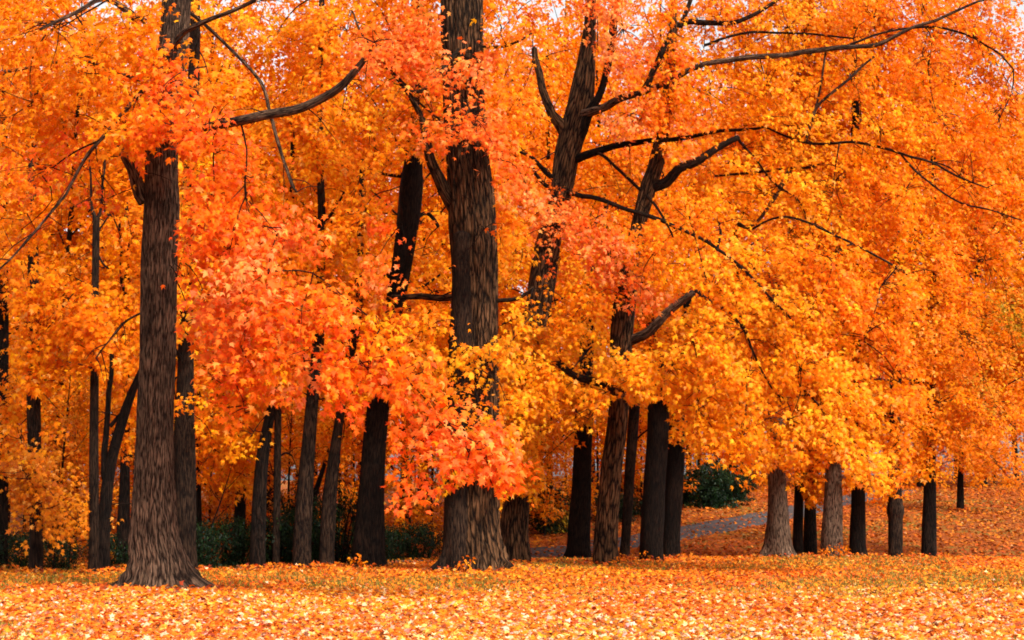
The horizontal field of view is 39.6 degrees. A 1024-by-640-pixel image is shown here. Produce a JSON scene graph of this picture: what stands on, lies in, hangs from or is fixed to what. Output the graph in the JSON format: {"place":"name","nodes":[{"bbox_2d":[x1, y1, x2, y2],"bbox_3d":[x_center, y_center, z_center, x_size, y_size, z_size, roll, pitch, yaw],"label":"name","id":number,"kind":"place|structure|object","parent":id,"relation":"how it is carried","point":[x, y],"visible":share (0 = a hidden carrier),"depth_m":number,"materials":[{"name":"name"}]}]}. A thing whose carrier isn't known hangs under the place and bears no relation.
{"place":"outdoors","nodes":[
{"label":"outdoors","id":0,"kind":"place"},
{"bbox_2d":[1,475,1023,639],"bbox_3d":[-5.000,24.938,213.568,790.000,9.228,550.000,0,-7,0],"label":"ground","id":1,"kind":"structure","parent":0,"point":[531,539],"depth_m":56.86,"materials":[{"name":"orange plant"}]},
{"bbox_2d":[0,527,28,568],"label":"shrub","id":2,"kind":"object","parent":1,"relation":"on","point":[11,543],"visible":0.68,"depth_m":34.49,"materials":[{"name":"green plant"}]},
{"bbox_2d":[0,46,50,564],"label":"maple tree","id":3,"kind":"object","parent":1,"relation":"on","point":[7,409],"visible":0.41,"depth_m":34.76,"materials":[{"name":"orange plant"}]},
{"bbox_2d":[8,527,64,567],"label":"shrub","id":4,"kind":"object","parent":1,"relation":"on","point":[19,561],"visible":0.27,"depth_m":35.46,"materials":[{"name":"green plant"}]},
{"bbox_2d":[8,361,70,561],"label":"young maple","id":5,"kind":"object","parent":1,"relation":"on","point":[52,423],"visible":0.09,"depth_m":37.99,"materials":[{"name":"orange plant"}]},
{"bbox_2d":[8,330,89,559],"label":"young maple","id":6,"kind":"object","parent":1,"relation":"on","point":[68,448],"visible":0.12,"depth_m":40.98,"materials":[{"name":"orange plant"}]},
{"bbox_2d":[22,534,87,569],"bbox_3d":[-11.020,5.838,35.094,1.494,1.156,1.630,-7,-10,42],"label":"shrub","id":7,"kind":"object","parent":1,"relation":"on","point":[61,563],"visible":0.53,"depth_m":34.84,"materials":[{"name":"green plant"}]},
{"bbox_2d":[0,158,123,572],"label":"maple tree","id":8,"kind":"object","parent":1,"relation":"on","point":[32,471],"visible":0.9,"depth_m":32.65,"materials":[{"name":"brown plant"}]},
{"bbox_2d":[8,370,119,561],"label":"young maple","id":9,"kind":"object","parent":1,"relation":"on","point":[67,405],"visible":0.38,"depth_m":38.31,"materials":[{"name":"orange plant"}]},
{"bbox_2d":[0,0,131,451],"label":"woodland maple","id":10,"kind":"object","parent":1,"relation":"on","point":[41,11],"visible":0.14,"depth_m":52.60,"materials":[{"name":"orange plant"}]},
{"bbox_2d":[0,160,141,572],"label":"maple tree","id":11,"kind":"object","parent":1,"relation":"on","point":[91,323],"visible":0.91,"depth_m":33.00,"materials":[{"name":"brown plant"}]},
{"bbox_2d":[0,0,141,534],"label":"woodland maple","id":12,"kind":"object","parent":1,"relation":"on","point":[90,109],"visible":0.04,"depth_m":60.04,"materials":[{"name":"orange plant"}]},
{"bbox_2d":[8,403,133,559],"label":"young maple","id":13,"kind":"object","parent":1,"relation":"on","point":[77,486],"visible":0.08,"depth_m":42.60,"materials":[{"name":"orange plant"}]},
{"bbox_2d":[0,29,141,500],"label":"woodland maple","id":14,"kind":"object","parent":1,"relation":"on","point":[39,142],"depth_m":76.47,"materials":[{"name":"orange plant"}]},
{"bbox_2d":[0,0,181,534],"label":"woodland maple","id":15,"kind":"object","parent":1,"relation":"on","point":[68,215],"visible":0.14,"depth_m":53.41,"materials":[{"name":"orange plant"}]},
{"bbox_2d":[48,360,135,557],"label":"young maple","id":16,"kind":"object","parent":1,"relation":"on","point":[115,490],"visible":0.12,"depth_m":40.11,"materials":[{"name":"orange plant"}]},
{"bbox_2d":[74,530,128,568],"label":"shrub","id":17,"kind":"object","parent":1,"relation":"on","point":[113,547],"visible":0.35,"depth_m":35.45,"materials":[{"name":"green plant"}]},
{"bbox_2d":[86,196,142,563],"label":"maple tree","id":18,"kind":"object","parent":1,"relation":"on","point":[129,311],"visible":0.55,"depth_m":35.52,"materials":[{"name":"orange plant"}]},
{"bbox_2d":[9,17,227,461],"bbox_3d":[-18.607,-1.948,65.299,13.429,23.532,12.736,0,-7,-3],"label":"woodland maple","id":19,"kind":"object","parent":1,"relation":"on","point":[130,89],"visible":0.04,"depth_m":64.07,"materials":[{"name":"orange plant"}]},
{"bbox_2d":[53,366,194,529],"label":"young maple","id":20,"kind":"object","parent":1,"relation":"on","point":[117,485],"visible":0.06,"depth_m":43.33,"materials":[{"name":"orange plant"}]},
{"bbox_2d":[76,299,181,570],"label":"maple tree","id":21,"kind":"object","parent":1,"relation":"on","point":[109,457],"visible":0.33,"depth_m":33.84,"materials":[{"name":"orange plant"}]},
{"bbox_2d":[8,0,340,511],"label":"woodland maple","id":22,"kind":"object","parent":1,"relation":"on","point":[93,137],"visible":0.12,"depth_m":48.74,"materials":[{"name":"orange plant"}]},
{"bbox_2d":[47,2,344,497],"bbox_3d":[-14.011,-2.116,61.373,14.094,23.231,12.827,0,-7,0],"label":"woodland maple","id":23,"kind":"object","parent":1,"relation":"on","point":[252,56],"depth_m":61.50,"materials":[{"name":"orange plant"}]},
{"bbox_2d":[174,203,251,557],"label":"maple tree","id":24,"kind":"object","parent":1,"relation":"on","point":[199,441],"visible":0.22,"depth_m":38.53,"materials":[{"name":"orange plant"}]},
{"bbox_2d":[196,517,244,568],"bbox_3d":[-7.778,5.930,36.851,1.979,1.709,1.814,3,-8,-24],"label":"shrub","id":25,"kind":"object","parent":1,"relation":"on","point":[204,545],"visible":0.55,"depth_m":36.55,"materials":[{"name":"green plant"}]},
{"bbox_2d":[201,466,243,566],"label":"bare sapling","id":26,"kind":"object","parent":1,"relation":"on","point":[218,507],"visible":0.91,"depth_m":36.89,"materials":[{"name":"brown plant"}]},
{"bbox_2d":[174,0,283,568],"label":"maple tree","id":27,"kind":"object","parent":1,"relation":"on","point":[185,456],"visible":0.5,"depth_m":34.81,"materials":[{"name":"brown plant"}]},
{"bbox_2d":[174,346,286,558],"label":"young maple","id":28,"kind":"object","parent":1,"relation":"on","point":[211,496],"visible":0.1,"depth_m":41.21,"materials":[{"name":"orange plant"}]},
{"bbox_2d":[197,513,269,567],"bbox_3d":[-7.150,5.986,37.649,2.096,1.810,1.921,4,-8,-27],"label":"shrub","id":29,"kind":"object","parent":1,"relation":"on","point":[237,529],"visible":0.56,"depth_m":37.30,"materials":[{"name":"green plant"}]},
{"bbox_2d":[38,0,435,543],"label":"woodland maple","id":30,"kind":"object","parent":1,"relation":"on","point":[248,76],"visible":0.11,"depth_m":53.32,"materials":[{"name":"orange plant"}]},
{"bbox_2d":[211,146,277,559],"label":"maple tree","id":31,"kind":"object","parent":1,"relation":"on","point":[240,493],"visible":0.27,"depth_m":38.56,"materials":[{"name":"orange plant"}]},
{"bbox_2d":[201,426,287,557],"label":"young maple","id":32,"kind":"object","parent":1,"relation":"on","point":[271,485],"visible":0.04,"depth_m":44.60,"materials":[{"name":"orange plant"}]},
{"bbox_2d":[0,0,540,588],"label":"maple tree","id":33,"kind":"object","parent":1,"relation":"on","point":[160,132],"visible":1,"depth_m":26.06,"materials":[{"name":"orange plant"}]},
{"bbox_2d":[230,508,317,563],"bbox_3d":[-6.006,5.919,37.496,2.027,1.910,2.212,-6,-9,38],"label":"shrub","id":34,"kind":"object","parent":1,"relation":"on","point":[286,543],"visible":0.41,"depth_m":37.09,"materials":[{"name":"green plant"}]},
{"bbox_2d":[209,395,344,542],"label":"young maple","id":35,"kind":"object","parent":1,"relation":"on","point":[290,489],"visible":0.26,"depth_m":41.64,"materials":[{"name":"orange plant"}]},
{"bbox_2d":[201,335,352,537],"bbox_3d":[-7.319,3.733,44.025,5.171,7.686,4.999,2,-8,-17],"label":"young maple","id":36,"kind":"object","parent":1,"relation":"on","point":[283,473],"visible":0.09,"depth_m":43.73,"materials":[{"name":"orange plant"}]},
{"bbox_2d":[219,92,338,567],"bbox_3d":[-6.273,0.079,37.553,3.168,13.109,4.612,0,-7,0],"label":"maple tree","id":37,"kind":"object","parent":1,"relation":"on","point":[257,555],"visible":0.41,"depth_m":36.30,"materials":[{"name":"orange plant"}]},
{"bbox_2d":[257,211,313,564],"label":"maple tree","id":38,"kind":"object","parent":1,"relation":"on","point":[276,492],"visible":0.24,"depth_m":36.71,"materials":[{"name":"brown plant"}]},
{"bbox_2d":[178,0,393,527],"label":"woodland maple","id":39,"kind":"object","parent":1,"relation":"on","point":[272,447],"visible":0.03,"depth_m":63.80,"materials":[{"name":"orange plant"}]},
{"bbox_2d":[239,483,350,560],"bbox_3d":[-5.721,5.606,38.548,2.893,2.726,2.499,-3,-8,21],"label":"shrub","id":40,"kind":"object","parent":1,"relation":"on","point":[290,505],"visible":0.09,"depth_m":38.64,"materials":[{"name":"green plant"}]},
{"bbox_2d":[268,508,351,564],"bbox_3d":[-5.153,5.938,37.855,2.328,2.011,2.134,5,-9,-32],"label":"shrub","id":41,"kind":"object","parent":1,"relation":"on","point":[316,524],"visible":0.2,"depth_m":37.51,"materials":[{"name":"green plant"}]},
{"bbox_2d":[298,426,328,508],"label":"maple tree","id":42,"kind":"object","parent":1,"relation":"on","point":[320,476],"visible":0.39,"depth_m":38.75,"materials":[{"name":"orange plant"}]},
{"bbox_2d":[229,0,400,567],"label":"maple tree","id":43,"kind":"object","parent":1,"relation":"on","point":[320,167],"visible":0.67,"depth_m":37.01,"materials":[{"name":"brown plant"}]},
{"bbox_2d":[174,0,512,492],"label":"woodland maple","id":44,"kind":"object","parent":1,"relation":"on","point":[276,179],"visible":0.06,"depth_m":53.42,"materials":[{"name":"orange plant"}]},
{"bbox_2d":[290,472,398,564],"bbox_3d":[-4.448,5.487,37.860,3.031,2.856,2.618,3,-8,-21],"label":"shrub","id":45,"kind":"object","parent":1,"relation":"on","point":[340,512],"visible":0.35,"depth_m":37.82,"materials":[{"name":"green plant"}]},
{"bbox_2d":[281,336,417,549],"bbox_3d":[-5.092,3.856,42.658,4.544,6.988,4.701,0,-7,1],"label":"young maple","id":46,"kind":"object","parent":1,"relation":"on","point":[341,466],"visible":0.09,"depth_m":42.71,"materials":[{"name":"orange plant"}]},
{"bbox_2d":[308,145,392,566],"bbox_3d":[-4.233,1.056,37.160,2.515,11.007,3.718,0,-7,0],"label":"maple tree","id":47,"kind":"object","parent":1,"relation":"on","point":[327,528],"visible":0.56,"depth_m":36.54,"materials":[{"name":"brown plant"}]},
{"bbox_2d":[314,405,428,548],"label":"young maple","id":48,"kind":"object","parent":1,"relation":"on","point":[353,471],"visible":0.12,"depth_m":45.62,"materials":[{"name":"orange plant"}]},
{"bbox_2d":[305,0,451,567],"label":"maple tree","id":49,"kind":"object","parent":1,"relation":"on","point":[369,539],"visible":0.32,"depth_m":37.18,"materials":[{"name":"orange plant"}]},
{"bbox_2d":[249,0,516,477],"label":"woodland maple","id":50,"kind":"object","parent":1,"relation":"on","point":[392,195],"depth_m":62.85,"materials":[{"name":"orange plant"}]},
{"bbox_2d":[342,335,447,555],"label":"young maple","id":51,"kind":"object","parent":1,"relation":"on","point":[419,470],"visible":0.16,"depth_m":43.57,"materials":[{"name":"orange plant"}]},
{"bbox_2d":[385,523,423,559],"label":"shrub","id":52,"kind":"object","parent":1,"relation":"on","point":[390,536],"visible":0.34,"depth_m":40.58,"materials":[{"name":"green plant"}]},
{"bbox_2d":[223,0,600,553],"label":"woodland maple","id":53,"kind":"object","parent":1,"relation":"on","point":[441,221],"visible":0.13,"depth_m":48.29,"materials":[{"name":"orange plant"}]},
{"bbox_2d":[386,519,442,559],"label":"shrub","id":54,"kind":"object","parent":1,"relation":"on","point":[423,534],"visible":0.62,"depth_m":41.05,"materials":[{"name":"green plant"}]},
{"bbox_2d":[384,372,447,543],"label":"young maple","id":55,"kind":"object","parent":1,"relation":"on","point":[431,476],"visible":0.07,"depth_m":46.50,"materials":[{"name":"orange plant"}]},
{"bbox_2d":[292,5,554,516],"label":"woodland maple","id":56,"kind":"object","parent":1,"relation":"on","point":[517,155],"visible":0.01,"depth_m":73.49,"materials":[{"name":"orange plant"}]},
{"bbox_2d":[307,0,565,570],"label":"maple tree","id":57,"kind":"object","parent":1,"relation":"on","point":[465,189],"visible":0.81,"depth_m":34.53,"materials":[{"name":"brown plant"}]},
{"bbox_2d":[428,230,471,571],"bbox_3d":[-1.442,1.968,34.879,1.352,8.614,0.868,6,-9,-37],"label":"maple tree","id":58,"kind":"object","parent":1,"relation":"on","point":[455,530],"visible":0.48,"depth_m":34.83,"materials":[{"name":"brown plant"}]},
{"bbox_2d":[341,54,603,477],"bbox_3d":[-2.035,-1.423,59.806,11.205,21.197,11.815,4,-8,-28],"label":"woodland maple","id":59,"kind":"object","parent":1,"relation":"on","point":[500,295],"visible":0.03,"depth_m":59.10,"materials":[{"name":"orange plant"}]},
{"bbox_2d":[313,0,682,423],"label":"woodland maple","id":60,"kind":"object","parent":1,"relation":"on","point":[535,15],"visible":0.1,"depth_m":53.35,"materials":[{"name":"orange plant"}]},
{"bbox_2d":[0,506,1023,639],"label":"fallen leaves","id":61,"kind":"object","parent":1,"relation":"on","point":[288,607],"visible":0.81,"depth_m":22.33,"materials":[{"name":"orange plant"}]},
{"bbox_2d":[413,49,620,455],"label":"woodland maple","id":62,"kind":"object","parent":1,"relation":"on","point":[557,107],"visible":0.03,"depth_m":76.93,"materials":[{"name":"orange plant"}]},
{"bbox_2d":[500,409,595,535],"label":"young maple","id":63,"kind":"object","parent":1,"relation":"on","point":[543,508],"visible":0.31,"depth_m":54.18,"materials":[{"name":"orange plant"}]},
{"bbox_2d":[529,481,570,534],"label":"shrub","id":64,"kind":"object","parent":1,"relation":"on","point":[558,528],"visible":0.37,"depth_m":54.98,"materials":[{"name":"green plant"}]},
{"bbox_2d":[396,0,711,505],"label":"woodland maple","id":65,"kind":"object","parent":1,"relation":"on","point":[550,145],"visible":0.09,"depth_m":60.03,"materials":[{"name":"orange plant"}]},
{"bbox_2d":[529,485,593,530],"bbox_3d":[2.084,7.776,57.328,3.260,2.312,2.988,4,-8,-26],"label":"shrub","id":66,"kind":"object","parent":1,"relation":"on","point":[560,499],"visible":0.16,"depth_m":56.95,"materials":[{"name":"green plant"}]},
{"bbox_2d":[530,254,612,558],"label":"maple tree","id":67,"kind":"object","parent":1,"relation":"on","point":[578,535],"visible":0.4,"depth_m":45.49,"materials":[{"name":"orange plant"}]},
{"bbox_2d":[530,344,624,514],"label":"young maple","id":68,"kind":"object","parent":1,"relation":"on","point":[592,500],"visible":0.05,"depth_m":63.52,"materials":[{"name":"orange plant"}]},
{"bbox_2d":[541,334,644,499],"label":"young maple","id":69,"kind":"object","parent":1,"relation":"on","point":[598,467],"visible":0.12,"depth_m":61.76,"materials":[{"name":"orange plant"}]},
{"bbox_2d":[436,0,768,499],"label":"woodland maple","id":70,"kind":"object","parent":1,"relation":"on","point":[566,14],"visible":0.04,"depth_m":76.02,"materials":[{"name":"orange plant"}]},
{"bbox_2d":[591,492,641,521],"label":"shrub","id":71,"kind":"object","parent":1,"relation":"on","point":[621,509],"visible":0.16,"depth_m":60.94,"materials":[{"name":"green plant"}]},
{"bbox_2d":[608,219,671,557],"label":"maple tree","id":72,"kind":"object","parent":1,"relation":"on","point":[631,443],"visible":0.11,"depth_m":46.29,"materials":[{"name":"brown plant"}]},
{"bbox_2d":[518,12,763,516],"bbox_3d":[5.235,-2.502,64.606,11.895,23.517,12.542,3,-8,-19],"label":"woodland maple","id":73,"kind":"object","parent":1,"relation":"on","point":[617,82],"visible":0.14,"depth_m":63.97,"materials":[{"name":"orange plant"}]},
{"bbox_2d":[591,401,699,516],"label":"young maple","id":74,"kind":"object","parent":1,"relation":"on","point":[641,430],"visible":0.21,"depth_m":62.45,"materials":[{"name":"orange plant"}]},
{"bbox_2d":[619,254,700,560],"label":"maple tree","id":75,"kind":"object","parent":1,"relation":"on","point":[652,518],"visible":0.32,"depth_m":41.57,"materials":[{"name":"orange plant"}]},
{"bbox_2d":[525,0,796,454],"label":"woodland maple","id":76,"kind":"object","parent":1,"relation":"on","point":[663,174],"visible":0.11,"depth_m":75.89,"materials":[{"name":"orange plant"}]},
{"bbox_2d":[645,299,718,557],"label":"maple tree","id":77,"kind":"object","parent":1,"relation":"on","point":[676,459],"visible":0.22,"depth_m":42.61,"materials":[{"name":"orange plant"}]},
{"bbox_2d":[599,90,797,474],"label":"woodland maple","id":78,"kind":"object","parent":1,"relation":"on","point":[698,199],"visible":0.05,"depth_m":85.91,"materials":[{"name":"orange plant"}]},
{"bbox_2d":[682,452,758,508],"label":"shrub","id":79,"kind":"object","parent":1,"relation":"on","point":[707,493],"visible":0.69,"depth_m":67.86,"materials":[{"name":"green plant"}]},
{"bbox_2d":[710,462,758,501],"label":"shrub","id":80,"kind":"object","parent":1,"relation":"on","point":[741,497],"visible":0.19,"depth_m":72.17,"materials":[{"name":"green plant"}]},
{"bbox_2d":[551,0,938,565],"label":"maple tree","id":81,"kind":"object","parent":1,"relation":"on","point":[627,373],"visible":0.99,"depth_m":34.49,"materials":[{"name":"brown plant"}]},
{"bbox_2d":[661,0,850,557],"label":"maple tree","id":82,"kind":"object","parent":1,"relation":"on","point":[777,539],"visible":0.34,"depth_m":44.49,"materials":[{"name":"orange plant"}]},
{"bbox_2d":[643,47,868,480],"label":"woodland maple","id":83,"kind":"object","parent":1,"relation":"on","point":[738,237],"visible":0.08,"depth_m":85.28,"materials":[{"name":"orange plant"}]},
{"bbox_2d":[497,0,1023,562],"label":"maple tree","id":84,"kind":"object","parent":1,"relation":"on","point":[581,110],"visible":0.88,"depth_m":38.35,"materials":[{"name":"brown plant"}]},
{"bbox_2d":[709,61,826,327],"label":"woodland maple","id":85,"kind":"object","parent":1,"relation":"on","point":[762,218],"visible":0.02,"depth_m":109.86,"materials":[{"name":"orange plant"}]},
{"bbox_2d":[669,69,926,414],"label":"woodland maple","id":86,"kind":"object","parent":1,"relation":"on","point":[871,363],"visible":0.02,"depth_m":85.98,"materials":[{"name":"orange plant"}]},
{"bbox_2d":[736,0,863,552],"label":"maple tree","id":87,"kind":"object","parent":1,"relation":"on","point":[798,525],"visible":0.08,"depth_m":44.97,"materials":[{"name":"orange plant"}]},
{"bbox_2d":[746,0,868,554],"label":"maple tree","id":88,"kind":"object","parent":1,"relation":"on","point":[810,533],"visible":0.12,"depth_m":45.30,"materials":[{"name":"orange plant"}]},
{"bbox_2d":[774,0,912,555],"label":"maple tree","id":89,"kind":"object","parent":1,"relation":"on","point":[832,527],"visible":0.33,"depth_m":43.60,"materials":[{"name":"orange plant"}]},
{"bbox_2d":[755,0,949,555],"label":"maple tree","id":90,"kind":"object","parent":1,"relation":"on","point":[857,538],"visible":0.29,"depth_m":44.76,"materials":[{"name":"orange plant"}]},
{"bbox_2d":[764,149,943,477],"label":"woodland maple","id":91,"kind":"object","parent":1,"relation":"on","point":[873,289],"visible":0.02,"depth_m":91.58,"materials":[{"name":"orange plant"}]},
{"bbox_2d":[830,0,970,556],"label":"maple tree","id":92,"kind":"object","parent":1,"relation":"on","point":[895,508],"visible":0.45,"depth_m":43.77,"materials":[{"name":"brown plant"}]},
{"bbox_2d":[781,13,1023,487],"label":"woodland maple","id":93,"kind":"object","parent":1,"relation":"on","point":[920,483],"visible":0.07,"depth_m":85.25,"materials":[{"name":"orange plant"}]},
{"bbox_2d":[882,389,972,483],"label":"young maple","id":94,"kind":"object","parent":1,"relation":"on","point":[945,459],"visible":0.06,"depth_m":83.81,"materials":[{"name":"orange plant"}]},
{"bbox_2d":[849,9,1023,479],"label":"woodland maple","id":95,"kind":"object","parent":1,"relation":"on","point":[1002,33],"depth_m":105.72,"materials":[{"name":"orange plant"}]},
{"bbox_2d":[862,99,1023,485],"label":"woodland maple","id":96,"kind":"object","parent":1,"relation":"on","point":[1000,216],"visible":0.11,"depth_m":87.41,"materials":[{"name":"orange plant"}]},
{"bbox_2d":[863,0,1023,556],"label":"maple tree","id":97,"kind":"object","parent":1,"relation":"on","point":[926,451],"visible":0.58,"depth_m":47.71,"materials":[{"name":"orange plant"}]},
{"bbox_2d":[901,308,1023,510],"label":"maple tree","id":98,"kind":"object","parent":1,"relation":"on","point":[962,472],"visible":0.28,"depth_m":65.17,"materials":[{"name":"orange plant"}]},
{"bbox_2d":[905,64,1023,479],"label":"woodland maple","id":99,"kind":"object","parent":1,"relation":"on","point":[1014,441],"visible":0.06,"depth_m":103.93,"materials":[{"name":"orange plant"}]},
{"bbox_2d":[936,277,1023,485],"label":"young maple","id":100,"kind":"object","parent":1,"relation":"on","point":[997,362],"visible":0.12,"depth_m":87.59,"materials":[{"name":"orange plant"}]},
{"bbox_2d":[957,140,1023,454],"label":"woodland maple","id":101,"kind":"object","parent":1,"relation":"on","point":[1016,391],"visible":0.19,"depth_m":88.33,"materials":[{"name":"orange plant"}]},
{"bbox_2d":[1,0,1023,480],"label":"sky","id":102,"kind":"structure","parent":0,"point":[1021,7],"materials":[{"name":"white"}]},
{"bbox_2d":[347,490,915,564],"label":"path","id":103,"kind":"structure","parent":0,"point":[712,523],"depth_m":57.38,"materials":[{"name":"grey asphalt"}]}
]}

